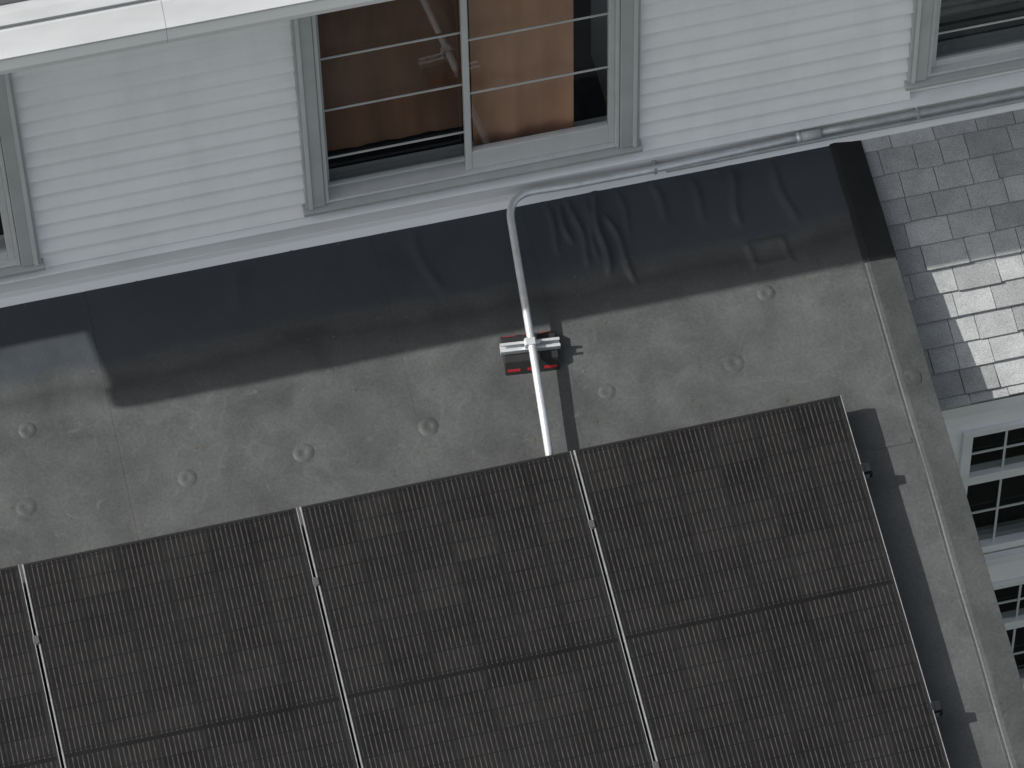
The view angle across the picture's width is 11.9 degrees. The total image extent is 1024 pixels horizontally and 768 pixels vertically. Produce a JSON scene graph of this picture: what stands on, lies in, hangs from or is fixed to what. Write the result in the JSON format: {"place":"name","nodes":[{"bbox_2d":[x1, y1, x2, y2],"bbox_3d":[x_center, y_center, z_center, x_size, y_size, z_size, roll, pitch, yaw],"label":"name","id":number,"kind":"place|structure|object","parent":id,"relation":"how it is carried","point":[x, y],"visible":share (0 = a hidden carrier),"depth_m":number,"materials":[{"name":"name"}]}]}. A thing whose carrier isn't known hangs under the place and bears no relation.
{"place":"outdoors","nodes":[
{"label":"outdoors","id":0,"kind":"place"},
{"bbox_2d":[0,30,167,74],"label":"gutter","id":1,"kind":"object","parent":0,"point":[83,52],"visible":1,"depth_m":18.75,"materials":[{"name":"white metal"}]},
{"bbox_2d":[0,0,165,60],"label":"gutter guard","id":2,"kind":"object","parent":1,"relation":"on","point":[81,29],"visible":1,"depth_m":18.70,"materials":[{"name":"white metal"}]},
{"bbox_2d":[591,0,1023,667],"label":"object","id":3,"kind":"object","parent":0,"point":[599,38],"depth_m":21.20,"materials":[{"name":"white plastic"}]},
{"bbox_2d":[861,109,1023,410],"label":"shingle roof","id":4,"kind":"structure","parent":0,"point":[951,202],"depth_m":20.90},
{"bbox_2d":[909,147,1023,410],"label":"shingle deck","id":5,"kind":"structure","parent":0,"point":[995,399],"depth_m":20.77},
{"label":"ground","id":6,"kind":"structure","parent":0,"visible":0},
{"bbox_2d":[944,405,1023,673],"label":"wall","id":7,"kind":"structure","parent":6,"relation":"on","point":[956,427],"depth_m":21.01,"materials":[{"name":"white plastic"}]},
{"bbox_2d":[941,395,1023,420],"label":"fascia","id":8,"kind":"structure","parent":7,"relation":"attached to","point":[983,407],"depth_m":20.81,"materials":[{"name":"white paint"}]},
{"bbox_2d":[959,419,1023,688],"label":"window frames","id":9,"kind":"structure","parent":7,"relation":"attached to","point":[984,473],"depth_m":21.34,"materials":[{"name":"white paint"}]},
{"bbox_2d":[971,431,1023,654],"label":"window muntins","id":10,"kind":"object","parent":9,"relation":"attached to","point":[996,508],"depth_m":21.57,"materials":[{"name":"plastic"}]},
{"bbox_2d":[967,427,1023,665],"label":"window interior","id":11,"kind":"object","parent":7,"relation":"attached to","point":[981,496],"depth_m":21.72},
{"bbox_3d":[-2.561,3.770,21.952,9.500,5.050,4.900,-11,56,-7],"label":"lower body","id":12,"kind":"object","parent":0,"visible":0},
{"bbox_3d":[-2.632,2.083,19.475,9.440,0.120,4.999,-11,65,-7],"label":"roof","id":13,"kind":"object","parent":12,"relation":"on","visible":0},
{"bbox_2d":[0,146,1006,767],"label":"flat roof membrane","id":14,"kind":"object","parent":13,"relation":"on","point":[672,272],"visible":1,"depth_m":20.47,"materials":[{"name":"grey rubber"}]},
{"bbox_2d":[0,565,61,767],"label":"solar panel","id":15,"kind":"object","parent":14,"relation":"on","point":[27,738],"visible":1,"depth_m":19.67,"materials":[{"name":"glass"}]},
{"bbox_2d":[22,507,358,767],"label":"solar panel","id":16,"kind":"object","parent":14,"relation":"on","point":[205,647],"visible":1,"depth_m":19.76,"materials":[{"name":"glass"}]},
{"bbox_2d":[16,285,775,516],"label":"fastener plates","id":17,"kind":"object","parent":14,"relation":"on","point":[305,452],"visible":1,"depth_m":20.31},
{"bbox_2d":[299,451,659,767],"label":"solar panel","id":18,"kind":"object","parent":14,"relation":"on","point":[470,619],"visible":1,"depth_m":19.84,"materials":[{"name":"glass"}]},
{"bbox_2d":[0,87,1023,293],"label":"base trim","id":19,"kind":"structure","parent":14,"relation":"on","point":[250,241],"depth_m":20.67,"materials":[{"name":"white wood"}]},
{"bbox_2d":[11,0,912,267],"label":"clapboard siding","id":20,"kind":"object","parent":19,"relation":"on","point":[158,145],"visible":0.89,"depth_m":20.19,"materials":[{"name":"white plastic"}]},
{"bbox_2d":[290,0,642,216],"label":"window slider","id":21,"kind":"object","parent":20,"relation":"attached to","point":[509,88],"depth_m":20.29,"materials":[{"name":"grey paint"}]},
{"bbox_2d":[0,96,1023,307],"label":"base flashing","id":22,"kind":"object","parent":19,"relation":"attached to","point":[247,252],"visible":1,"depth_m":20.72,"materials":[{"name":"grey metal"}]},
{"bbox_2d":[0,71,1023,285],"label":"base ledge","id":23,"kind":"object","parent":19,"relation":"on","point":[966,89],"visible":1,"depth_m":20.70,"materials":[{"name":"white wood"}]},
{"bbox_2d":[500,331,560,375],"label":"conduit support block","id":24,"kind":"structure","parent":14,"relation":"on","point":[514,350],"depth_m":20.45,"materials":[{"name":"black rubber"}]},
{"bbox_2d":[507,89,1023,455],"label":"electrical conduit","id":25,"kind":"object","parent":24,"relation":"attached to","point":[816,135],"visible":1,"depth_m":20.81,"materials":[{"name":"metal"}]},
{"bbox_2d":[573,395,949,767],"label":"solar panel","id":26,"kind":"object","parent":14,"relation":"on","point":[757,604],"visible":1,"depth_m":19.92,"materials":[{"name":"glass"}]},
{"bbox_2d":[829,140,896,262],"bbox_3d":[1.481,-0.757,20.949,0.157,0.215,0.621,-11,65,-7],"label":"edge rubber patch","id":27,"kind":"object","parent":14,"relation":"on","point":[867,217],"visible":0.98,"depth_m":20.84,"materials":[{"name":"black rubber"}]},
{"bbox_2d":[874,438,911,449],"bbox_3d":[1.577,0.248,20.363,0.160,0.004,0.020,-11,66,-7],"label":"cover lap","id":28,"kind":"object","parent":14,"relation":"on","point":[893,443],"visible":1,"depth_m":20.36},
{"bbox_2d":[862,264,1009,767],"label":"edge lap seam","id":29,"kind":"object","parent":14,"relation":"on","point":[939,529],"visible":1,"depth_m":20.20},
{"bbox_2d":[0,26,1023,255],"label":"wall sheathing","id":30,"kind":"object","parent":13,"relation":"on","point":[588,121],"depth_m":20.74,"materials":[{"name":"paint"}]},
{"bbox_2d":[0,0,20,3],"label":"roof","id":31,"kind":"structure","parent":30,"relation":"on","point":[4,1],"depth_m":18.68,"materials":[{"name":"grey"}]},
{"bbox_2d":[0,0,144,27],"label":"drip edge","id":32,"kind":"object","parent":31,"relation":"attached to","point":[19,12],"depth_m":18.68,"materials":[{"name":"metal"}]},
{"bbox_3d":[1.362,-2.170,19.246,11.180,0.195,0.440,-11,56,-7],"label":"soffit and fascia","id":33,"kind":"object","parent":31,"relation":"attached to","visible":0},
{"bbox_2d":[161,0,392,42],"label":"gutter length","id":34,"kind":"object","parent":33,"relation":"attached to","point":[249,20],"visible":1,"depth_m":18.83,"materials":[{"name":"white metal"}]},
{"bbox_2d":[161,0,320,29],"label":"gutter guard length","id":35,"kind":"object","parent":34,"relation":"on","point":[180,13],"visible":1,"depth_m":18.77,"materials":[{"name":"white metal"}]},
{"bbox_2d":[0,73,45,278],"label":"window slider","id":36,"kind":"object","parent":30,"relation":"attached to","point":[17,219],"depth_m":20.02,"materials":[{"name":"grey paint"}]},
{"bbox_2d":[904,0,1023,90],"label":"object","id":37,"kind":"object","parent":30,"relation":"attached to","point":[930,62],"depth_m":20.77,"materials":[{"name":"grey paint"}]},
{"bbox_2d":[865,257,1023,767],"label":"edge flashing","id":38,"kind":"object","parent":13,"relation":"attached to","point":[967,559],"visible":1,"depth_m":20.24,"materials":[{"name":"grey metal"}]},
{"bbox_2d":[904,368,920,385],"bbox_3d":[1.661,-0.028,20.493,0.091,0.004,0.091,-11,65,-7],"label":"edge fastener","id":39,"kind":"object","parent":38,"relation":"on","point":[912,376],"visible":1,"depth_m":20.49,"materials":[{"name":"grey metal"}]}
]}

